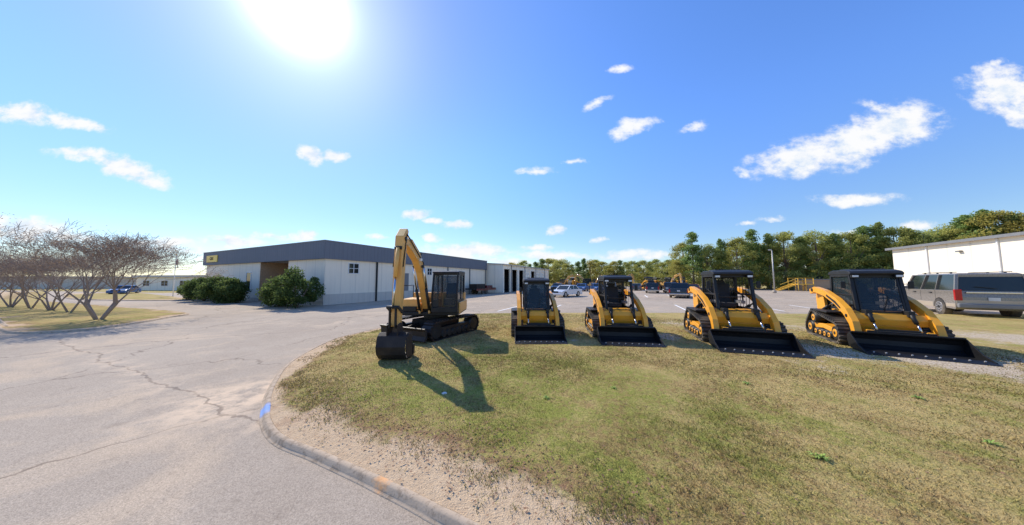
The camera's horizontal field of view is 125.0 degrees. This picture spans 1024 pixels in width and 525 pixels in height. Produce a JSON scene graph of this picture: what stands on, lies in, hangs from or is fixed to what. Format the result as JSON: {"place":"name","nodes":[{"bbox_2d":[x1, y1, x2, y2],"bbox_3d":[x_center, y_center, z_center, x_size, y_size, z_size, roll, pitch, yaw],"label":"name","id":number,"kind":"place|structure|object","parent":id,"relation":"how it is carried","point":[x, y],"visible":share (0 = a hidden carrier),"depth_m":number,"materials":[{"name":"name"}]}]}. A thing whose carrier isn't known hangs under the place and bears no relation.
{"place":"outdoors","nodes":[
{"label":"outdoors","id":0,"kind":"place"},
{"bbox_2d":[0,276,135,288],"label":"building","id":1,"kind":"structure","parent":0,"point":[69,283],"depth_m":68.44,"materials":[{"name":"metal"}]},
{"bbox_2d":[0,291,186,331],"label":"lawn","id":2,"kind":"structure","parent":0,"point":[19,316],"depth_m":15.61,"materials":[{"name":"plant"}]},
{"bbox_2d":[0,265,55,293],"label":"crape myrtle tree","id":3,"kind":"object","parent":2,"relation":"on","point":[17,281],"visible":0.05,"depth_m":21.88,"materials":[{"name":"plant"}]},
{"bbox_2d":[0,252,90,306],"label":"crape myrtle tree","id":4,"kind":"object","parent":2,"relation":"on","point":[13,304],"visible":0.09,"depth_m":20.76,"materials":[{"name":"brown plant"}]},
{"bbox_2d":[0,251,104,307],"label":"crape myrtle tree","id":5,"kind":"object","parent":2,"relation":"on","point":[26,300],"visible":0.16,"depth_m":19.87,"materials":[{"name":"brown plant"}]},
{"bbox_2d":[0,249,137,309],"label":"crape myrtle tree","id":6,"kind":"object","parent":2,"relation":"on","point":[47,306],"visible":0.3,"depth_m":18.33,"materials":[{"name":"brown plant"}]},
{"bbox_2d":[0,248,176,311],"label":"crape myrtle tree","id":7,"kind":"object","parent":2,"relation":"on","point":[54,290],"visible":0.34,"depth_m":17.13,"materials":[{"name":"brown plant"}]},
{"bbox_2d":[0,212,232,319],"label":"crape myrtle tree","id":8,"kind":"object","parent":2,"relation":"on","point":[121,246],"visible":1,"depth_m":13.68,"materials":[{"name":"brown plant"}]},
{"bbox_2d":[64,292,183,299],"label":"lawn","id":9,"kind":"structure","parent":0,"point":[129,296],"depth_m":34.13,"materials":[{"name":"green plant"}]},
{"bbox_2d":[132,275,205,289],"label":"building","id":10,"kind":"structure","parent":0,"point":[166,284],"depth_m":58.41,"materials":[{"name":"metal"}]},
{"bbox_2d":[161,280,167,285],"bbox_3d":[-76.052,4.539,58.334,1.920,1.220,0.059,-1,-4,8],"label":"window","id":11,"kind":"structure","parent":10,"relation":"in","point":[163,283],"depth_m":58.34,"materials":[{"name":"white glass"}]},
{"bbox_2d":[203,240,486,304],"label":"office building","id":12,"kind":"structure","parent":0,"point":[344,272],"depth_m":27.60,"materials":[{"name":"white metal"}]},
{"bbox_2d":[246,272,251,291],"bbox_3d":[-28.528,2.097,28.846,1.120,2.120,0.058,-2,-4,25],"label":"window","id":13,"kind":"structure","parent":12,"relation":"in","point":[248,274],"depth_m":28.81,"materials":[{"name":"grey glass"}]},
{"bbox_2d":[348,263,359,273],"bbox_3d":[-15.165,0.573,25.559,0.058,1.020,1.120,-2,-4,25],"label":"window","id":14,"kind":"structure","parent":12,"relation":"in","point":[353,268],"depth_m":25.52,"materials":[{"name":"white glass"}]},
{"bbox_2d":[404,273,408,290],"bbox_3d":[-12.485,2.274,31.158,0.055,2.040,1.000,-2,-4,25],"label":"door","id":15,"kind":"structure","parent":12,"relation":"in","point":[406,282],"depth_m":31.31,"materials":[{"name":"grey paint"}]},
{"bbox_2d":[1,281,776,292],"bbox_3d":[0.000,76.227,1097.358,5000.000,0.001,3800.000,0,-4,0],"label":"ground","id":16,"kind":"structure","parent":0,"point":[145,291],"depth_m":57.47,"materials":[{"name":"green plant"}]},
{"bbox_2d":[176,280,196,299],"bbox_3d":[-35.693,3.084,29.717,2.504,2.344,2.698,0,-4,0],"label":"shrub","id":17,"kind":"object","parent":16,"relation":"on","point":[179,291],"visible":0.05,"depth_m":29.09,"materials":[{"name":"green plant"}]},
{"bbox_2d":[518,260,527,266],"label":"oak tree","id":18,"kind":"object","parent":16,"relation":"on","point":[522,263],"visible":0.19,"depth_m":107.00,"materials":[{"name":"green plant"}]},
{"bbox_2d":[536,259,546,268],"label":"pine tree","id":19,"kind":"object","parent":16,"relation":"on","point":[542,262],"visible":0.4,"depth_m":105.88,"materials":[{"name":"green plant"}]},
{"bbox_2d":[539,258,562,283],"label":"oak tree","id":20,"kind":"object","parent":16,"relation":"on","point":[548,261],"visible":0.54,"depth_m":106.34,"materials":[{"name":"green plant"}]},
{"bbox_2d":[549,259,571,279],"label":"oak tree","id":21,"kind":"object","parent":16,"relation":"on","point":[561,261],"visible":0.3,"depth_m":118.94,"materials":[{"name":"green plant"}]},
{"bbox_2d":[557,264,574,280],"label":"oak tree","id":22,"kind":"object","parent":16,"relation":"on","point":[565,276],"visible":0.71,"depth_m":99.69,"materials":[{"name":"green plant"}]},
{"bbox_2d":[572,261,586,282],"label":"pine tree","id":23,"kind":"object","parent":16,"relation":"on","point":[578,269],"visible":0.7,"depth_m":102.88,"materials":[{"name":"green plant"}]},
{"bbox_2d":[577,258,590,279],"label":"pine tree","id":24,"kind":"object","parent":16,"relation":"on","point":[584,265],"visible":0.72,"depth_m":104.90,"materials":[{"name":"green plant"}]},
{"bbox_2d":[582,259,600,281],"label":"oak tree","id":25,"kind":"object","parent":16,"relation":"on","point":[591,262],"visible":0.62,"depth_m":106.96,"materials":[{"name":"green plant"}]},
{"bbox_2d":[587,259,604,278],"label":"oak tree","id":26,"kind":"object","parent":16,"relation":"on","point":[595,260],"visible":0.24,"depth_m":123.74,"materials":[{"name":"green plant"}]},
{"bbox_2d":[591,261,607,277],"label":"oak tree","id":27,"kind":"object","parent":16,"relation":"on","point":[602,263],"visible":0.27,"depth_m":114.06,"materials":[{"name":"green plant"}]},
{"bbox_2d":[601,266,615,274],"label":"oak tree","id":28,"kind":"object","parent":16,"relation":"on","point":[606,268],"visible":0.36,"depth_m":100.73,"materials":[{"name":"green plant"}]},
{"bbox_2d":[600,261,625,274],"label":"oak tree","id":29,"kind":"object","parent":16,"relation":"on","point":[614,266],"visible":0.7,"depth_m":100.04,"materials":[{"name":"green plant"}]},
{"bbox_2d":[615,260,626,275],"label":"pine tree","id":30,"kind":"object","parent":16,"relation":"on","point":[623,266],"visible":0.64,"depth_m":101.47,"materials":[{"name":"green plant"}]},
{"bbox_2d":[619,262,637,285],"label":"oak tree","id":31,"kind":"object","parent":16,"relation":"on","point":[626,265],"visible":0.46,"depth_m":103.96,"materials":[{"name":"green plant"}]},
{"bbox_2d":[627,261,636,282],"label":"oak tree","id":32,"kind":"object","parent":16,"relation":"on","point":[633,263],"visible":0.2,"depth_m":119.60,"materials":[{"name":"green plant"}]},
{"bbox_2d":[630,260,657,282],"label":"oak tree","id":33,"kind":"object","parent":16,"relation":"on","point":[644,263],"visible":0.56,"depth_m":110.90,"materials":[{"name":"green plant"}]},
{"bbox_2d":[645,259,663,280],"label":"oak tree","id":34,"kind":"object","parent":16,"relation":"on","point":[654,261],"visible":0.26,"depth_m":118.99,"materials":[{"name":"green plant"}]},
{"bbox_2d":[648,262,674,281],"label":"oak tree","id":35,"kind":"object","parent":16,"relation":"on","point":[660,265],"visible":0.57,"depth_m":100.10,"materials":[{"name":"green plant"}]},
{"bbox_2d":[667,261,688,280],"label":"oak tree","id":36,"kind":"object","parent":16,"relation":"on","point":[674,267],"visible":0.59,"depth_m":69.62,"materials":[{"name":"green plant"}]},
{"bbox_2d":[549,268,833,289],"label":"undergrowth","id":37,"kind":"object","parent":16,"relation":"on","point":[768,277],"visible":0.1,"depth_m":62.42,"materials":[{"name":"green plant"}]},
{"bbox_2d":[757,244,787,288],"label":"oak tree","id":38,"kind":"object","parent":16,"relation":"on","point":[766,279],"visible":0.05,"depth_m":70.78,"materials":[{"name":"green plant"}]},
{"bbox_2d":[759,230,811,289],"bbox_3d":[63.501,-0.515,62.502,10.134,13.747,8.438,3,-5,-39],"label":"oak tree","id":39,"kind":"object","parent":16,"relation":"on","point":[784,237],"visible":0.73,"depth_m":61.36,"materials":[{"name":"green plant"}]},
{"bbox_2d":[780,237,838,276],"bbox_3d":[72.337,0.064,65.139,10.305,12.958,10.680,-3,-5,40],"label":"oak tree","id":40,"kind":"object","parent":16,"relation":"on","point":[807,256],"visible":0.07,"depth_m":64.94,"materials":[{"name":"green plant"}]},
{"bbox_2d":[860,226,925,268],"bbox_3d":[77.874,-0.814,54.280,7.987,13.237,9.593,0,-4,5],"label":"oak tree","id":41,"kind":"object","parent":16,"relation":"on","point":[892,231],"visible":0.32,"depth_m":53.77,"materials":[{"name":"green plant"}]},
{"bbox_2d":[898,228,919,245],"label":"pine tree","id":42,"kind":"object","parent":16,"relation":"on","point":[908,229],"visible":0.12,"depth_m":52.85,"materials":[{"name":"green plant"}]},
{"bbox_2d":[900,231,951,245],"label":"oak tree","id":43,"kind":"object","parent":16,"relation":"on","point":[919,238],"visible":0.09,"depth_m":51.57,"materials":[{"name":"green plant"}]},
{"bbox_2d":[921,227,944,242],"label":"oak tree","id":44,"kind":"object","parent":16,"relation":"on","point":[929,230],"visible":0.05,"depth_m":55.06,"materials":[{"name":"green plant"}]},
{"bbox_2d":[927,223,962,242],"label":"oak tree","id":45,"kind":"object","parent":16,"relation":"on","point":[947,226],"visible":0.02,"depth_m":54.08,"materials":[{"name":"green plant"}]},
{"bbox_2d":[924,228,971,243],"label":"oak tree","id":46,"kind":"object","parent":16,"relation":"on","point":[955,231],"visible":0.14,"depth_m":49.96,"materials":[{"name":"green plant"}]},
{"bbox_2d":[949,214,986,239],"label":"pine tree","id":47,"kind":"object","parent":16,"relation":"on","point":[957,221],"visible":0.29,"depth_m":49.09,"materials":[{"name":"green plant"}]},
{"bbox_2d":[964,209,1004,236],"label":"pine tree","id":48,"kind":"object","parent":16,"relation":"on","point":[988,227],"visible":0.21,"depth_m":47.59,"materials":[{"name":"green plant"}]},
{"bbox_2d":[951,210,1023,239],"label":"oak tree","id":49,"kind":"object","parent":16,"relation":"on","point":[998,214],"visible":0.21,"depth_m":46.81,"materials":[{"name":"green plant"}]},
{"bbox_2d":[987,213,1023,233],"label":"oak tree","id":50,"kind":"object","parent":16,"relation":"on","point":[1017,223],"visible":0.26,"depth_m":45.14,"materials":[{"name":"green plant"}]},
{"bbox_2d":[999,212,1023,233],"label":"pine tree","id":51,"kind":"object","parent":16,"relation":"on","point":[1014,217],"visible":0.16,"depth_m":45.69,"materials":[{"name":"green plant"}]},
{"bbox_2d":[0,287,1023,524],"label":"road","id":52,"kind":"structure","parent":0,"point":[156,422],"depth_m":4.19,"materials":[{"name":"grey asphalt"}]},
{"bbox_2d":[0,301,189,333],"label":"kerb","id":53,"kind":"structure","parent":52,"relation":"on","point":[2,330],"depth_m":11.57,"materials":[{"name":"concrete"}]},
{"bbox_2d":[106,285,140,293],"bbox_3d":[-61.320,4.293,42.234,2.071,1.373,4.702,3,-5,-35],"label":"parked car","id":54,"kind":"object","parent":52,"relation":"on","point":[125,289],"visible":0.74,"depth_m":41.62,"materials":[{"name":"blue paint"}]},
{"bbox_2d":[63,294,190,300],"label":"kerb","id":55,"kind":"structure","parent":52,"relation":"on","point":[132,300],"depth_m":28.17,"materials":[{"name":"concrete"}]},
{"bbox_2d":[172,254,177,295],"bbox_3d":[-45.340,1.726,35.965,0.440,5.700,0.120,0,-4,0],"label":"flagpole","id":56,"kind":"object","parent":52,"relation":"on","point":[174,277],"visible":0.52,"depth_m":35.92,"materials":[{"name":"white metal"}]},
{"bbox_2d":[179,275,210,300],"bbox_3d":[-32.291,2.669,28.003,3.213,2.833,3.219,0,-4,0],"label":"shrub","id":57,"kind":"object","parent":52,"relation":"on","point":[189,287],"visible":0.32,"depth_m":27.02,"materials":[{"name":"green plant"}]},
{"bbox_2d":[192,274,229,302],"bbox_3d":[-28.935,2.546,26.281,3.094,2.909,3.442,0,-4,0],"label":"shrub","id":58,"kind":"object","parent":52,"relation":"on","point":[205,289],"visible":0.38,"depth_m":25.29,"materials":[{"name":"green plant"}]},
{"bbox_2d":[211,277,250,303],"bbox_3d":[-26.776,2.716,25.461,2.912,2.712,2.731,0,-4,0],"label":"shrub","id":59,"kind":"object","parent":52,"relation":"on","point":[232,290],"visible":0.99,"depth_m":25.03,"materials":[{"name":"green plant"}]},
{"bbox_2d":[255,276,296,306],"bbox_3d":[-19.385,2.395,22.155,2.720,2.807,2.968,0,-4,0],"label":"shrub","id":60,"kind":"object","parent":52,"relation":"on","point":[267,290],"visible":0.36,"depth_m":21.24,"materials":[{"name":"green plant"}]},
{"bbox_2d":[268,265,325,308],"bbox_3d":[-16.946,1.905,21.062,3.700,3.461,3.917,0,-4,0],"label":"shrub","id":61,"kind":"object","parent":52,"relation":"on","point":[294,278],"visible":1,"depth_m":20.36,"materials":[{"name":"green plant"}]},
{"bbox_2d":[259,327,480,524],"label":"kerb","id":62,"kind":"structure","parent":52,"relation":"on","point":[424,508],"depth_m":2.86,"materials":[{"name":"concrete"}]},
{"bbox_2d":[465,284,495,293],"bbox_3d":[-4.643,4.308,43.781,2.070,1.600,7.408,-2,-4,25],"label":"flatbed trailer","id":63,"kind":"object","parent":52,"relation":"on","point":[476,288],"visible":0.98,"depth_m":41.73,"materials":[{"name":"black paint"}]},
{"bbox_2d":[550,283,562,288],"bbox_3d":[10.690,5.593,62.577,2.289,1.517,5.198,-2,-4,25],"label":"parked car","id":64,"kind":"object","parent":52,"relation":"on","point":[555,285],"visible":0.52,"depth_m":61.82,"materials":[{"name":"blue paint"}]},
{"bbox_2d":[556,274,573,284],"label":"excavator","id":65,"kind":"object","parent":52,"relation":"on","point":[563,281],"visible":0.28,"depth_m":73.14,"materials":[{"name":"yellow paint"}]},
{"bbox_2d":[552,285,582,296],"bbox_3d":[7.285,3.781,35.731,5.198,1.517,2.289,4,-5,-45],"label":"parked car","id":66,"kind":"object","parent":52,"relation":"on","point":[563,290],"visible":0.89,"depth_m":35.02,"materials":[{"name":"white paint"}]},
{"bbox_2d":[567,277,579,284],"bbox_3d":[15.934,5.139,66.113,4.998,3.070,2.744,3,-5,-36],"label":"track loader","id":67,"kind":"object","parent":52,"relation":"on","point":[571,281],"visible":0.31,"depth_m":64.91,"materials":[{"name":"metal"}]},
{"bbox_2d":[576,283,588,290],"bbox_3d":[14.426,5.079,54.952,2.289,1.517,5.198,-2,-4,25],"label":"parked car","id":68,"kind":"object","parent":52,"relation":"on","point":[584,286],"visible":0.73,"depth_m":54.23,"materials":[{"name":"blue paint"}]},
{"bbox_2d":[574,274,591,289],"bbox_3d":[17.376,4.522,62.833,2.912,3.820,5.788,2,-5,-32],"label":"excavator","id":69,"kind":"object","parent":52,"relation":"on","point":[588,282],"visible":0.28,"depth_m":61.36,"materials":[{"name":"yellow paint"}]},
{"bbox_2d":[590,283,597,289],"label":"parked car","id":70,"kind":"object","parent":52,"relation":"on","point":[594,286],"visible":0.5,"depth_m":54.30,"materials":[{"name":"blue paint"}]},
{"bbox_2d":[632,283,641,290],"bbox_3d":[27.310,5.314,58.444,2.289,1.517,5.198,-2,-4,25],"label":"parked car","id":71,"kind":"object","parent":52,"relation":"on","point":[639,286],"visible":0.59,"depth_m":56.67,"materials":[{"name":"grey paint"}]},
{"bbox_2d":[642,277,655,289],"bbox_3d":[31.694,4.884,62.332,2.744,3.070,4.998,-1,-4,8],"label":"track loader","id":72,"kind":"object","parent":52,"relation":"on","point":[648,279],"visible":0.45,"depth_m":60.99,"materials":[{"name":"metal"}]},
{"bbox_2d":[645,283,658,292],"bbox_3d":[24.366,4.395,46.467,2.320,1.737,5.092,-2,-4,25],"label":"parked car","id":73,"kind":"object","parent":52,"relation":"on","point":[652,287],"visible":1,"depth_m":44.41,"materials":[{"name":"blue paint"}]},
{"bbox_2d":[662,282,676,292],"bbox_3d":[27.656,4.352,46.536,2.426,1.831,6.037,-2,-4,25],"label":"parked car","id":74,"kind":"object","parent":52,"relation":"on","point":[666,286],"visible":0.53,"depth_m":45.73,"materials":[{"name":"blue paint"}]},
{"bbox_2d":[659,273,682,289],"bbox_3d":[34.785,4.242,58.684,2.912,3.820,5.788,0,-4,0],"label":"excavator","id":75,"kind":"object","parent":52,"relation":"on","point":[671,280],"visible":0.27,"depth_m":58.29,"materials":[{"name":"yellow paint"}]},
{"bbox_2d":[669,283,689,297],"bbox_3d":[21.656,3.531,34.373,2.426,1.831,6.037,-3,-5,35],"label":"parked car","id":76,"kind":"object","parent":52,"relation":"on","point":[678,289],"visible":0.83,"depth_m":32.45,"materials":[{"name":"blue paint"}]},
{"bbox_2d":[662,242,699,283],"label":"oak tree","id":77,"kind":"object","parent":52,"relation":"on","point":[676,252],"visible":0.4,"depth_m":78.30,"materials":[{"name":"green plant"}]},
{"bbox_2d":[678,231,706,283],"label":"pine tree","id":78,"kind":"object","parent":52,"relation":"on","point":[691,249],"visible":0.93,"depth_m":68.75,"materials":[{"name":"green plant"}]},
{"bbox_2d":[691,244,725,284],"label":"oak tree","id":79,"kind":"object","parent":52,"relation":"on","point":[708,250],"visible":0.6,"depth_m":66.95,"materials":[{"name":"green plant"}]},
{"bbox_2d":[711,238,729,269],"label":"pine tree","id":80,"kind":"object","parent":52,"relation":"on","point":[720,244],"visible":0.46,"depth_m":66.75,"materials":[{"name":"green plant"}]},
{"bbox_2d":[712,236,765,286],"bbox_3d":[55.262,0.068,65.657,10.466,13.020,10.099,-1,-4,10],"label":"oak tree","id":81,"kind":"object","parent":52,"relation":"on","point":[735,243],"visible":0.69,"depth_m":64.43,"materials":[{"name":"green plant"}]},
{"bbox_2d":[727,240,761,288],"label":"oak tree","id":82,"kind":"object","parent":52,"relation":"on","point":[740,262],"visible":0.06,"depth_m":69.96,"materials":[{"name":"green plant"}]},
{"bbox_2d":[740,229,774,288],"bbox_3d":[58.772,-0.921,64.309,6.875,14.801,6.088,-2,-4,23],"label":"pine tree","id":83,"kind":"object","parent":52,"relation":"on","point":[750,233],"visible":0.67,"depth_m":64.09,"materials":[{"name":"green plant"}]},
{"bbox_2d":[756,233,786,289],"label":"pine tree","id":84,"kind":"object","parent":52,"relation":"on","point":[768,239],"visible":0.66,"depth_m":63.06,"materials":[{"name":"green plant"}]},
{"bbox_2d":[769,249,776,292],"bbox_3d":[44.276,1.506,45.414,1.414,7.412,0.489,2,-4,-26],"label":"street lamp","id":85,"kind":"object","parent":52,"relation":"on","point":[774,291],"visible":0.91,"depth_m":45.50,"materials":[{"name":"metal"}]},
{"bbox_2d":[775,278,813,290],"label":"metal stairs","id":86,"kind":"structure","parent":52,"relation":"on","point":[791,284],"depth_m":54.46,"materials":[{"name":"yellow metal"}]},
{"bbox_2d":[788,236,818,278],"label":"pine tree","id":87,"kind":"object","parent":52,"relation":"on","point":[803,262],"visible":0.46,"depth_m":60.56,"materials":[{"name":"green plant"}]},
{"bbox_2d":[792,279,829,290],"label":"shed","id":88,"kind":"structure","parent":52,"relation":"on","point":[823,283],"depth_m":54.81,"materials":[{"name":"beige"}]},
{"bbox_2d":[788,229,847,278],"bbox_3d":[68.706,-0.700,60.003,8.219,13.786,8.733,1,-4,-14],"label":"oak tree","id":89,"kind":"object","parent":52,"relation":"on","point":[821,239],"visible":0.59,"depth_m":59.26,"materials":[{"name":"green plant"}]},
{"bbox_2d":[821,233,854,276],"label":"pine tree","id":90,"kind":"object","parent":52,"relation":"on","point":[834,241],"visible":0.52,"depth_m":58.02,"materials":[{"name":"green plant"}]},
{"bbox_2d":[818,231,892,272],"bbox_3d":[73.540,-0.394,57.746,10.367,12.876,10.003,1,-4,-16],"label":"oak tree","id":91,"kind":"object","parent":52,"relation":"on","point":[850,237],"visible":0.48,"depth_m":56.18,"materials":[{"name":"green plant"}]},
{"bbox_2d":[848,225,888,268],"bbox_3d":[74.992,-0.977,57.103,6.411,13.942,7.240,1,-4,-10],"label":"pine tree","id":92,"kind":"object","parent":52,"relation":"on","point":[863,230],"visible":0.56,"depth_m":56.01,"materials":[{"name":"green plant"}]},
{"bbox_2d":[866,221,893,268],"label":"pine tree","id":93,"kind":"object","parent":52,"relation":"on","point":[878,228],"visible":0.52,"depth_m":54.93,"materials":[{"name":"green plant"}]},
{"bbox_2d":[905,271,1023,316],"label":"parked car","id":94,"kind":"object","parent":52,"relation":"on","point":[951,292],"visible":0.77,"depth_m":15.34,"materials":[{"name":"grey metal"}]},
{"bbox_2d":[0,0,1023,280],"label":"sky","id":95,"kind":"structure","parent":0,"point":[491,131],"materials":[{"name":"blue"}]},
{"bbox_2d":[486,263,549,292],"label":"warehouse","id":96,"kind":"structure","parent":0,"point":[501,278],"depth_m":52.03,"materials":[{"name":"grey paint"}]},
{"bbox_2d":[270,313,1023,524],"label":"lawn","id":97,"kind":"structure","parent":0,"point":[997,331],"depth_m":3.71,"materials":[{"name":"green plant"}]},
{"bbox_2d":[375,229,478,358],"bbox_3d":[-3.305,0.956,9.542,2.708,3.552,5.383,-1,-4,16],"label":"excavator","id":98,"kind":"object","parent":97,"relation":"on","point":[440,302],"visible":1,"depth_m":9.11,"materials":[{"name":"metal"}]},
{"bbox_2d":[511,278,567,343],"bbox_3d":[0.948,1.691,10.409,1.960,2.193,3.570,0,-4,0],"label":"track loader","id":99,"kind":"object","parent":97,"relation":"on","point":[537,318],"visible":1,"depth_m":9.79,"materials":[{"name":"yellow painted metal"},{"name":"black metal"},{"name":"rubber"}]},
{"bbox_2d":[585,275,665,347],"bbox_3d":[4.021,1.623,10.171,2.058,2.303,3.748,-1,-4,8],"label":"track loader","id":100,"kind":"object","parent":97,"relation":"on","point":[612,318],"visible":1,"depth_m":9.56,"materials":[{"name":"yellow painted metal"},{"name":"black metal"},{"name":"rubber"}]},
{"bbox_2d":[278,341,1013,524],"bbox_3d":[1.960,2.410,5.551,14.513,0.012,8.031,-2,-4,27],"label":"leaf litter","id":101,"kind":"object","parent":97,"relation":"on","point":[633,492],"visible":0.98,"depth_m":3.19,"materials":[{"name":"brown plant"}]},
{"bbox_2d":[683,269,814,358],"bbox_3d":[7.627,1.476,9.250,2.215,2.478,4.034,-1,-4,20],"label":"track loader","id":102,"kind":"object","parent":97,"relation":"on","point":[718,317],"visible":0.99,"depth_m":8.69,"materials":[{"name":"yellow paint"},{"name":"rubber"},{"name":"glass"}]},
{"bbox_2d":[806,451,831,461],"bbox_3d":[3.537,2.231,3.059,0.218,0.050,0.151,-1,-4,20],"label":"weed","id":103,"kind":"object","parent":97,"relation":"on","point":[821,456],"visible":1,"depth_m":3.07,"materials":[{"name":"green plant"}]},
{"bbox_2d":[805,269,1002,366],"bbox_3d":[11.742,1.435,8.642,2.215,2.478,4.034,-2,-4,30],"label":"track loader","id":104,"kind":"object","parent":97,"relation":"on","point":[868,311],"visible":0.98,"depth_m":8.19,"materials":[{"name":"yellow paint"},{"name":"rubber"},{"name":"glass"}]},
{"bbox_2d":[981,438,1002,446],"bbox_3d":[6.026,2.253,3.341,0.166,0.044,0.159,3,-5,-35],"label":"weed","id":105,"kind":"object","parent":97,"relation":"on","point":[990,442],"visible":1,"depth_m":3.34,"materials":[{"name":"green plant"}]},
{"bbox_2d":[885,231,1023,285],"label":"storage building","id":106,"kind":"structure","parent":0,"point":[999,253],"depth_m":25.51,"materials":[{"name":"metal"}]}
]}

